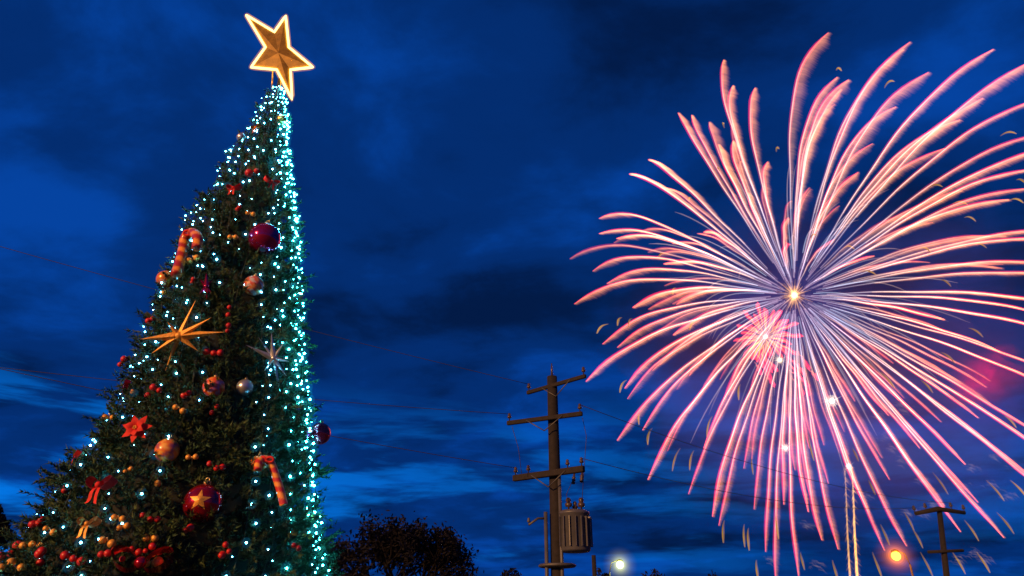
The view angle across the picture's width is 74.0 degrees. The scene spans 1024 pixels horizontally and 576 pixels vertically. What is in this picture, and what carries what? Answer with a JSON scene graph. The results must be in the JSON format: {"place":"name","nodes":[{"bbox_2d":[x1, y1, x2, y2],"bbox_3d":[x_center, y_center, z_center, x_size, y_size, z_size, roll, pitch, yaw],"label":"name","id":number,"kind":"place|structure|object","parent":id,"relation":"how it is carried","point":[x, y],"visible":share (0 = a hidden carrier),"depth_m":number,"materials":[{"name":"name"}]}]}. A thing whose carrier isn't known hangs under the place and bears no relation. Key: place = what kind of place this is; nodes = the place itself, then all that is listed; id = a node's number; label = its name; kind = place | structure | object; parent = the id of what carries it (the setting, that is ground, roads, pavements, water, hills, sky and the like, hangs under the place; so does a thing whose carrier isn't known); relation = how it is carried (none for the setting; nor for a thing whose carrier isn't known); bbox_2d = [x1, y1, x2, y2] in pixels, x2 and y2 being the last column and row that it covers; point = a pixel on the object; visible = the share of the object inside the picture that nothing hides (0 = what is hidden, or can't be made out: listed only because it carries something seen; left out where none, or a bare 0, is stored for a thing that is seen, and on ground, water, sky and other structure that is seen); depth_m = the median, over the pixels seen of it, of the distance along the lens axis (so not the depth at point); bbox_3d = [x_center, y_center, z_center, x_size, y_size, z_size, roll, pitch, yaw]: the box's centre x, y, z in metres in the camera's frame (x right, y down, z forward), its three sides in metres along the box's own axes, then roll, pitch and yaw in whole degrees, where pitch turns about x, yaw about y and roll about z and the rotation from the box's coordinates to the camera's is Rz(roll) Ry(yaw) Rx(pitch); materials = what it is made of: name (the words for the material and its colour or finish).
{"place":"outdoors","nodes":[
{"label":"outdoors","id":0,"kind":"place"},
{"bbox_2d":[0,0,1023,575],"label":"sky","id":1,"kind":"structure","parent":0,"point":[487,186],"materials":[{"name":"blue"}]},
{"bbox_2d":[596,67,1023,575],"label":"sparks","id":2,"kind":"object","parent":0,"point":[852,449],"visible":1,"depth_m":164.41},
{"label":"ground","id":3,"kind":"structure","parent":0,"visible":0},
{"bbox_2d":[0,504,13,550],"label":"tree","id":4,"kind":"object","parent":3,"relation":"on","point":[3,518],"visible":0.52,"depth_m":38.22,"materials":[{"name":"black plant"}]},
{"bbox_2d":[0,78,346,575],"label":"christmas tree","id":5,"kind":"object","parent":3,"relation":"on","point":[231,435],"visible":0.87,"depth_m":8.30,"materials":[{"name":"green plant"}]},
{"bbox_2d":[0,541,21,560],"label":"berry cluster","id":6,"kind":"object","parent":5,"relation":"attached to","point":[11,544],"visible":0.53,"depth_m":7.16,"materials":[{"name":"red plastic"}]},
{"bbox_2d":[0,558,25,570],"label":"gold bauble cluster","id":7,"kind":"object","parent":5,"relation":"attached to","point":[13,561],"visible":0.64,"depth_m":6.77,"materials":[{"name":"gold metal"}]},
{"bbox_2d":[18,540,45,548],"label":"gold bauble cluster","id":8,"kind":"object","parent":5,"relation":"attached to","point":[24,544],"visible":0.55,"depth_m":7.00,"materials":[{"name":"gold metal"}]},
{"bbox_2d":[28,516,48,532],"bbox_3d":[-5.181,2.599,7.444,0.226,0.198,0.130,0,-27,0],"label":"berry cluster","id":9,"kind":"object","parent":5,"relation":"attached to","point":[31,523],"visible":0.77,"depth_m":7.42,"materials":[{"name":"red plastic"}]},
{"bbox_2d":[34,546,46,565],"bbox_3d":[-4.647,2.644,6.713,0.108,0.197,0.149,0,-27,0],"label":"berry cluster","id":10,"kind":"object","parent":5,"relation":"attached to","point":[40,552],"visible":1,"depth_m":6.69,"materials":[{"name":"red plastic"}]},
{"bbox_2d":[43,526,60,536],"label":"gold bauble cluster","id":11,"kind":"object","parent":5,"relation":"attached to","point":[52,532],"visible":0.98,"depth_m":7.00,"materials":[{"name":"gold metal"}]},
{"bbox_2d":[61,482,73,493],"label":"berry cluster","id":12,"kind":"object","parent":5,"relation":"attached to","point":[65,491],"visible":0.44,"depth_m":7.67,"materials":[{"name":"red plastic"}]},
{"bbox_2d":[60,551,86,568],"bbox_3d":[-4.268,2.639,6.610,0.244,0.159,0.109,7,-28,-13],"label":"berry cluster","id":13,"kind":"object","parent":5,"relation":"attached to","point":[64,555],"visible":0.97,"depth_m":6.59,"materials":[{"name":"red plastic"}]},
{"bbox_2d":[72,450,81,460],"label":"cluster","id":14,"kind":"object","parent":5,"relation":"attached to","point":[77,453],"visible":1,"depth_m":7.61,"materials":[{"name":"red plastic"}]},
{"bbox_2d":[76,516,101,538],"bbox_3d":[-4.240,2.394,6.782,0.237,0.216,0.094,-6,-28,11],"label":"ribbon bow","id":15,"kind":"object","parent":5,"relation":"attached to","point":[96,520],"visible":1,"depth_m":6.78,"materials":[{"name":"gold fabric"}]},
{"bbox_2d":[84,475,117,503],"bbox_3d":[-4.285,2.100,7.049,0.322,0.295,0.122,-7,-28,14],"label":"ribbon bow","id":16,"kind":"object","parent":5,"relation":"attached to","point":[110,481],"visible":1,"depth_m":7.04,"materials":[{"name":"red fabric"}]},
{"bbox_2d":[98,536,116,547],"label":"gold bauble cluster","id":17,"kind":"object","parent":5,"relation":"attached to","point":[111,543],"visible":0.98,"depth_m":6.76,"materials":[{"name":"gold metal"}]},
{"bbox_2d":[102,413,120,420],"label":"gold bauble cluster","id":18,"kind":"object","parent":5,"relation":"attached to","point":[106,416],"visible":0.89,"depth_m":8.17,"materials":[{"name":"gold metal"}]},
{"bbox_2d":[110,514,125,524],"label":"gold bauble cluster","id":19,"kind":"object","parent":5,"relation":"attached to","point":[115,517],"visible":0.99,"depth_m":6.94,"materials":[{"name":"gold metal"}]},
{"bbox_2d":[116,522,130,534],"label":"gold bauble cluster","id":20,"kind":"object","parent":5,"relation":"attached to","point":[126,525],"visible":1,"depth_m":6.88,"materials":[{"name":"gold metal"}]},
{"bbox_2d":[117,355,130,366],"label":"berry cluster","id":21,"kind":"object","parent":5,"relation":"attached to","point":[123,359],"visible":1,"depth_m":8.54,"materials":[{"name":"red plastic"}]},
{"bbox_2d":[122,379,130,392],"bbox_3d":[-4.699,1.226,8.264,0.071,0.194,0.211,16,-31,-29],"label":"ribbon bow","id":22,"kind":"object","parent":5,"relation":"attached to","point":[125,384],"visible":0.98,"depth_m":8.22,"materials":[{"name":"red fabric"}]},
{"bbox_2d":[123,466,134,477],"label":"gold bauble cluster","id":23,"kind":"object","parent":5,"relation":"attached to","point":[130,468],"visible":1,"depth_m":7.32,"materials":[{"name":"gold metal"}]},
{"bbox_2d":[0,98,266,559],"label":"light string","id":24,"kind":"object","parent":5,"relation":"hanging from","point":[158,320],"visible":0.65,"depth_m":9.11,"materials":[{"name":"plastic"}]},
{"bbox_2d":[122,416,151,441],"bbox_3d":[-4.215,1.571,7.604,0.328,0.321,0.092,0,-27,0],"label":"poinsettia","id":25,"kind":"object","parent":5,"relation":"attached to","point":[134,427],"visible":1,"depth_m":7.60,"materials":[{"name":"red fabric"}]},
{"bbox_2d":[0,87,273,560],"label":"light string","id":26,"kind":"object","parent":5,"relation":"attached to","point":[170,268],"visible":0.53,"depth_m":10.04,"materials":[{"name":"white plastic"}]},
{"bbox_2d":[111,545,173,572],"bbox_3d":[-3.583,2.630,6.589,0.546,0.242,0.200,7,-28,-14],"label":"ribbon bow","id":27,"kind":"object","parent":5,"relation":"attached to","point":[140,562],"visible":1,"depth_m":6.57,"materials":[{"name":"red fabric"}]},
{"bbox_2d":[97,549,125,562],"bbox_3d":[-3.923,2.621,6.657,0.261,0.161,0.134,0,-27,0],"label":"berry cluster","id":28,"kind":"object","parent":27,"relation":"attached to","point":[105,553],"visible":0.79,"depth_m":6.64,"materials":[{"name":"red plastic"}]},
{"bbox_2d":[129,542,160,555],"bbox_3d":[-3.637,2.614,6.752,0.325,0.159,0.106,-2,-27,4],"label":"berry cluster","id":29,"kind":"object","parent":5,"relation":"attached to","point":[139,551],"visible":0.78,"depth_m":6.74,"materials":[{"name":"red plastic"}]},
{"bbox_2d":[14,87,275,575],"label":"light string","id":30,"kind":"object","parent":5,"relation":"hanging from","point":[155,341],"visible":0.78,"depth_m":8.53,"materials":[{"name":"plastic"}]},
{"bbox_2d":[41,115,258,515],"bbox_3d":[-5.265,0.933,9.087,2.201,9.417,0.466,9,-28,-17],"label":"light string","id":31,"kind":"object","parent":5,"relation":"hanging from","point":[187,227],"visible":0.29,"depth_m":10.21,"materials":[{"name":"white plastic"}]},
{"bbox_2d":[140,512,160,522],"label":"berry cluster","id":32,"kind":"object","parent":5,"relation":"attached to","point":[157,519],"visible":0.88,"depth_m":6.98,"materials":[{"name":"red plastic"}]},
{"bbox_2d":[143,534,158,542],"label":"gold bauble cluster","id":33,"kind":"object","parent":5,"relation":"attached to","point":[152,538],"visible":0.93,"depth_m":6.86,"materials":[{"name":"gold metal"}]},
{"bbox_2d":[145,311,159,323],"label":"berry cluster","id":34,"kind":"object","parent":5,"relation":"attached to","point":[149,319],"visible":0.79,"depth_m":9.02,"materials":[{"name":"red plastic"}]},
{"bbox_2d":[34,93,272,574],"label":"light string","id":35,"kind":"object","parent":5,"relation":"hanging from","point":[175,327],"visible":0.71,"depth_m":8.82,"materials":[{"name":"plastic"}]},
{"bbox_2d":[144,384,162,397],"bbox_3d":[-4.247,1.215,8.044,0.221,0.160,0.109,-6,-28,11],"label":"berry cluster","id":36,"kind":"object","parent":5,"relation":"attached to","point":[152,387],"visible":0.89,"depth_m":8.03,"materials":[{"name":"red plastic"}]},
{"bbox_2d":[145,557,163,567],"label":"cluster","id":37,"kind":"object","parent":5,"relation":"attached to","point":[156,561],"visible":0.63,"depth_m":6.67,"materials":[{"name":"red plastic"}]},
{"bbox_2d":[154,478,160,487],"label":"gold bauble cluster","id":38,"kind":"object","parent":5,"relation":"attached to","point":[157,482],"visible":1,"depth_m":7.24,"materials":[{"name":"gold metal"}]},
{"bbox_2d":[156,270,174,287],"bbox_3d":[-4.851,-0.143,9.532,0.246,0.290,0.246,0,-27,0],"label":"bauble","id":39,"kind":"object","parent":5,"relation":"hanging from","point":[160,277],"visible":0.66,"depth_m":9.43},
{"bbox_2d":[154,435,179,461],"bbox_3d":[-3.869,1.801,7.640,0.262,0.309,0.262,0,-27,0],"label":"bauble","id":40,"kind":"object","parent":5,"relation":"hanging from","point":[168,449],"visible":0.98,"depth_m":7.54,"materials":[{"name":"gold metal"}]},
{"bbox_2d":[58,86,276,575],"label":"light string","id":41,"kind":"object","parent":5,"relation":"hanging from","point":[80,542],"visible":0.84,"depth_m":8.70,"materials":[{"name":"white plastic"}]},
{"bbox_2d":[81,96,273,575],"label":"light string","id":42,"kind":"object","parent":5,"relation":"hanging from","point":[200,329],"visible":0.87,"depth_m":8.65,"materials":[{"name":"plastic"}]},
{"bbox_2d":[172,404,186,415],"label":"gold bauble cluster","id":43,"kind":"object","parent":5,"relation":"attached to","point":[182,411],"visible":1,"depth_m":7.86,"materials":[{"name":"gold metal"}]},
{"bbox_2d":[143,302,221,370],"bbox_3d":[-3.968,0.520,8.214,0.915,0.811,0.427,-12,-29,22],"label":"spiked star","id":44,"kind":"object","parent":5,"relation":"attached to","point":[175,336],"visible":0.99,"depth_m":8.21,"materials":[{"name":"gold metal"}]},
{"bbox_2d":[180,390,192,402],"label":"berry cluster","id":45,"kind":"object","parent":5,"relation":"attached to","point":[186,394],"visible":0.96,"depth_m":7.99,"materials":[{"name":"red plastic"}]},
{"bbox_2d":[171,228,202,278],"bbox_3d":[-4.382,-0.502,9.144,0.604,0.845,0.236,-23,-35,38],"label":"candy cane","id":46,"kind":"object","parent":5,"relation":"hanging from","point":[188,235],"visible":1,"depth_m":9.10,"materials":[{"name":"red plastic"}]},
{"bbox_2d":[179,523,195,535],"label":"berry cluster","id":47,"kind":"object","parent":5,"relation":"attached to","point":[189,527],"visible":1,"depth_m":7.01,"materials":[{"name":"red plastic"}]},
{"bbox_2d":[185,454,198,465],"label":"gold bauble cluster","id":48,"kind":"object","parent":5,"relation":"attached to","point":[194,457],"visible":1,"depth_m":7.51,"materials":[{"name":"gold metal"}]},
{"bbox_2d":[186,255,200,264],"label":"gold bauble cluster","id":49,"kind":"object","parent":5,"relation":"attached to","point":[196,258],"visible":1,"depth_m":9.19,"materials":[{"name":"gold metal"}]},
{"bbox_2d":[190,277,199,285],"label":"berry cluster","id":50,"kind":"object","parent":5,"relation":"attached to","point":[193,279],"visible":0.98,"depth_m":8.91,"materials":[{"name":"red plastic"}]},
{"bbox_2d":[182,477,222,522],"bbox_3d":[-3.319,2.279,7.319,0.402,0.473,0.414,0,-27,0],"label":"bauble","id":51,"kind":"object","parent":5,"relation":"hanging from","point":[203,496],"visible":0.88,"depth_m":7.18,"materials":[{"name":"red metal"}]},
{"bbox_2d":[200,272,213,298],"bbox_3d":[-4.022,0.003,8.916,0.177,0.362,0.226,0,-27,0],"label":"spiked star","id":52,"kind":"object","parent":5,"relation":"attached to","point":[205,283],"visible":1,"depth_m":8.91,"materials":[{"name":"red plastic"}]},
{"bbox_2d":[202,374,224,397],"bbox_3d":[-3.618,1.183,8.254,0.254,0.299,0.254,0,-27,0],"label":"bauble","id":53,"kind":"object","parent":5,"relation":"hanging from","point":[217,388],"visible":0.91,"depth_m":8.16,"materials":[{"name":"red plastic"}]},
{"bbox_2d":[203,347,223,361],"bbox_3d":[-3.683,0.817,8.394,0.259,0.169,0.127,0,-27,0],"label":"berry cluster","id":54,"kind":"object","parent":5,"relation":"attached to","point":[212,352],"visible":1,"depth_m":8.37,"materials":[{"name":"red plastic"}]},
{"bbox_2d":[208,404,220,414],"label":"berry cluster","id":55,"kind":"object","parent":5,"relation":"attached to","point":[212,412],"visible":1,"depth_m":7.97,"materials":[{"name":"red plastic"}]},
{"bbox_2d":[206,460,225,470],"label":"berry cluster","id":56,"kind":"object","parent":5,"relation":"attached to","point":[217,467],"visible":1,"depth_m":7.56,"materials":[{"name":"red plastic"}]},
{"bbox_2d":[215,541,231,558],"bbox_3d":[-3.005,2.740,7.102,0.161,0.169,0.110,-15,-30,26],"label":"berry cluster","id":57,"kind":"object","parent":5,"relation":"attached to","point":[223,553],"visible":1,"depth_m":7.08,"materials":[{"name":"red plastic"}]},
{"bbox_2d":[222,322,232,332],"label":"berry cluster","id":58,"kind":"object","parent":5,"relation":"attached to","point":[228,325],"visible":1,"depth_m":8.63,"materials":[{"name":"red plastic"}]},
{"bbox_2d":[225,305,231,318],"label":"berry cluster","id":59,"kind":"object","parent":5,"relation":"attached to","point":[229,307],"visible":0.97,"depth_m":8.79,"materials":[{"name":"red plastic"}]},
{"bbox_2d":[227,235,237,243],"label":"gold bauble cluster","id":60,"kind":"object","parent":5,"relation":"attached to","point":[235,237],"visible":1,"depth_m":9.43,"materials":[{"name":"gold metal"}]},
{"bbox_2d":[226,183,241,194],"bbox_3d":[-3.995,-1.397,9.742,0.222,0.204,0.082,-3,-27,6],"label":"ribbon bow","id":61,"kind":"object","parent":5,"relation":"attached to","point":[230,188],"visible":1,"depth_m":9.74,"materials":[{"name":"red fabric"}]},
{"bbox_2d":[234,205,242,214],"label":"berry cluster","id":62,"kind":"object","parent":5,"relation":"attached to","point":[237,208],"visible":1,"depth_m":9.69,"materials":[{"name":"red plastic"}]},
{"bbox_2d":[236,132,245,141],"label":"bauble","id":63,"kind":"object","parent":5,"relation":"hanging from","point":[239,136],"visible":0.77,"depth_m":11.01,"materials":[{"name":"silver metal"}]},
{"bbox_2d":[236,377,252,394],"bbox_3d":[-3.316,1.215,8.447,0.200,0.235,0.200,0,-27,0],"label":"bauble","id":64,"kind":"object","parent":5,"relation":"hanging from","point":[244,386],"visible":0.99,"depth_m":8.37,"materials":[{"name":"silver metal"}]},
{"bbox_2d":[245,211,255,220],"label":"gold bauble cluster","id":65,"kind":"object","parent":5,"relation":"attached to","point":[252,214],"visible":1,"depth_m":9.72,"materials":[{"name":"gold metal"}]},
{"bbox_2d":[243,274,263,295],"bbox_3d":[-3.521,-0.054,9.277,0.275,0.323,0.275,0,-27,0],"label":"bauble","id":66,"kind":"object","parent":5,"relation":"hanging from","point":[253,289],"visible":0.97,"depth_m":9.17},
{"bbox_2d":[245,165,261,176],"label":"berry cluster","id":67,"kind":"object","parent":5,"relation":"attached to","point":[249,171],"visible":1,"depth_m":10.24,"materials":[{"name":"red plastic"}]},
{"bbox_2d":[225,88,282,575],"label":"light string","id":68,"kind":"object","parent":5,"relation":"hanging from","point":[261,347],"visible":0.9,"depth_m":8.81,"materials":[{"name":"white plastic"}]},
{"bbox_2d":[251,123,261,132],"bbox_3d":[-4.022,-2.489,10.664,0.186,0.171,0.063,-13,-30,24],"label":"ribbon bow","id":69,"kind":"object","parent":5,"relation":"attached to","point":[257,126],"visible":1,"depth_m":10.65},
{"bbox_2d":[235,86,278,303],"bbox_3d":[-3.931,-1.677,10.370,0.342,4.604,0.976,16,-31,-28],"label":"light string","id":70,"kind":"object","parent":5,"relation":"hanging from","point":[252,199],"visible":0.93,"depth_m":10.03,"materials":[{"name":"plastic"}]},
{"bbox_2d":[248,220,280,253],"bbox_3d":[-3.541,-0.746,9.758,0.452,0.532,0.452,0,-27,0],"label":"bauble","id":71,"kind":"object","parent":5,"relation":"hanging from","point":[265,237],"visible":0.98,"depth_m":9.58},
{"bbox_2d":[247,334,288,391],"bbox_3d":[-3.053,0.972,8.716,0.386,0.721,0.652,-19,-32,32],"label":"spiked star","id":72,"kind":"object","parent":5,"relation":"attached to","point":[271,355],"visible":0.99,"depth_m":8.71,"materials":[{"name":"silver metal"}]},
{"bbox_2d":[253,455,287,506],"bbox_3d":[-2.731,2.182,7.719,0.430,0.555,0.153,13,-30,-23],"label":"candy cane","id":73,"kind":"object","parent":5,"relation":"hanging from","point":[269,461],"visible":1,"depth_m":7.72,"materials":[{"name":"red plastic"}]},
{"bbox_2d":[263,175,279,189],"bbox_3d":[-3.596,-1.549,10.142,0.081,0.213,0.232,-24,-36,39],"label":"ribbon bow","id":74,"kind":"object","parent":5,"relation":"attached to","point":[267,178],"visible":1,"depth_m":10.13,"materials":[{"name":"red fabric"}]},
{"bbox_2d":[262,94,284,575],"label":"light string","id":75,"kind":"object","parent":5,"relation":"hanging from","point":[272,336],"visible":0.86,"depth_m":9.12,"materials":[{"name":"white plastic"}]},
{"bbox_2d":[245,14,313,99],"bbox_3d":[-4.253,-4.198,12.249,1.596,2.265,0.148,-3,-27,5],"label":"tree topper star","id":76,"kind":"object","parent":5,"relation":"attached to","point":[279,55],"visible":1,"depth_m":12.21,"materials":[{"name":"gold metal"}]},
{"bbox_2d":[276,115,286,124],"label":"bauble","id":77,"kind":"object","parent":5,"relation":"hanging from","point":[283,118],"visible":0.92,"depth_m":11.38,"materials":[{"name":"gold metal"}]},
{"bbox_2d":[274,89,292,574],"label":"light string","id":78,"kind":"object","parent":5,"relation":"hanging from","point":[282,311],"visible":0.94,"depth_m":9.49,"materials":[{"name":"white plastic"}]},
{"bbox_2d":[287,543,301,550],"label":"berry cluster","id":79,"kind":"object","parent":5,"relation":"attached to","point":[297,547],"visible":1,"depth_m":7.71,"materials":[{"name":"red plastic"}]},
{"bbox_2d":[280,95,315,575],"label":"light string","id":80,"kind":"object","parent":5,"relation":"hanging from","point":[295,328],"visible":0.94,"depth_m":9.57,"materials":[{"name":"white plastic"}]},
{"bbox_2d":[283,101,316,575],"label":"light string","id":81,"kind":"object","parent":5,"relation":"hanging from","point":[296,318],"visible":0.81,"depth_m":10.06,"materials":[{"name":"white plastic"}]},
{"bbox_2d":[281,88,322,575],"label":"light string","id":82,"kind":"object","parent":5,"relation":"attached to","point":[301,335],"visible":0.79,"depth_m":9.75,"materials":[{"name":"white plastic"}]},
{"bbox_2d":[284,106,323,575],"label":"light string","id":83,"kind":"object","parent":5,"relation":"hanging from","point":[300,346],"visible":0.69,"depth_m":9.71,"materials":[{"name":"white plastic"}]},
{"bbox_2d":[280,91,329,575],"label":"light string","id":84,"kind":"object","parent":5,"relation":"attached to","point":[302,315],"visible":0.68,"depth_m":10.07,"materials":[{"name":"white plastic"}]},
{"bbox_2d":[297,532,312,539],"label":"gold bauble cluster","id":85,"kind":"object","parent":5,"relation":"attached to","point":[310,536],"visible":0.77,"depth_m":8.10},
{"bbox_2d":[311,419,330,444],"bbox_3d":[-2.659,1.993,9.428,0.299,0.352,0.299,0,-27,0],"label":"bauble","id":86,"kind":"object","parent":5,"relation":"hanging from","point":[320,432],"visible":0.96,"depth_m":9.31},
{"bbox_2d":[326,508,483,575],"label":"tree","id":87,"kind":"object","parent":3,"relation":"on","point":[394,545],"visible":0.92,"depth_m":40.24,"materials":[{"name":"green plant"}]},
{"bbox_2d":[500,568,521,575],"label":"tree","id":88,"kind":"object","parent":3,"relation":"on","point":[506,573],"visible":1,"depth_m":55.24,"materials":[{"name":"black plant"}]},
{"bbox_2d":[507,363,592,575],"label":"utility pole","id":89,"kind":"object","parent":3,"relation":"on","point":[570,530],"visible":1,"depth_m":26.81,"materials":[{"name":"brown wood"}]},
{"bbox_2d":[0,367,504,413],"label":"overhead wire","id":90,"kind":"object","parent":89,"relation":"attached to","point":[311,399],"visible":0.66,"depth_m":27.30,"materials":[{"name":"black metal"}]},
{"bbox_2d":[0,368,514,467],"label":"overhead wire","id":91,"kind":"object","parent":89,"relation":"attached to","point":[332,436],"visible":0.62,"depth_m":26.24,"materials":[{"name":"black metal"}]},
{"bbox_2d":[0,246,526,383],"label":"overhead wire","id":92,"kind":"object","parent":89,"relation":"attached to","point":[306,329],"visible":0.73,"depth_m":28.70,"materials":[{"name":"black metal"}]},
{"bbox_2d":[583,458,903,508],"bbox_3d":[15.507,11.120,37.280,34.307,1.907,0.026,22,-34,-36],"label":"overhead wire","id":93,"kind":"object","parent":89,"relation":"attached to","point":[730,492],"visible":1,"depth_m":32.76,"materials":[{"name":"black metal"}]},
{"bbox_2d":[581,405,946,502],"bbox_3d":[16.872,10.313,37.802,36.182,0.889,0.026,20,-33,-34],"label":"overhead wire","id":94,"kind":"object","parent":89,"relation":"attached to","point":[744,461],"visible":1,"depth_m":33.42,"materials":[{"name":"black metal"}]},
{"bbox_2d":[591,555,596,575],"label":"post","id":95,"kind":"object","parent":3,"relation":"on","point":[594,570],"visible":1,"depth_m":44.48,"materials":[{"name":"brown wood"}]},
{"bbox_2d":[597,568,609,575],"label":"tree","id":96,"kind":"object","parent":3,"relation":"on","point":[599,570],"visible":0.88,"depth_m":47.96,"materials":[{"name":"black plant"}]},
{"bbox_2d":[609,559,622,575],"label":"street lamp","id":97,"kind":"object","parent":3,"relation":"on","point":[620,563],"visible":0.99,"depth_m":55.62,"materials":[{"name":"glass"}]},
{"bbox_2d":[641,568,664,575],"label":"tree","id":98,"kind":"object","parent":3,"relation":"on","point":[655,571],"visible":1,"depth_m":61.01,"materials":[{"name":"black plant"}]},
{"bbox_2d":[891,549,913,575],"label":"street lamp","id":99,"kind":"object","parent":3,"relation":"on","point":[895,555],"visible":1,"depth_m":51.21,"materials":[{"name":"glass"}]},
{"bbox_2d":[912,502,965,575],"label":"utility pole","id":100,"kind":"object","parent":3,"relation":"on","point":[943,551],"visible":1,"depth_m":47.40,"materials":[{"name":"brown wood"}]}
]}

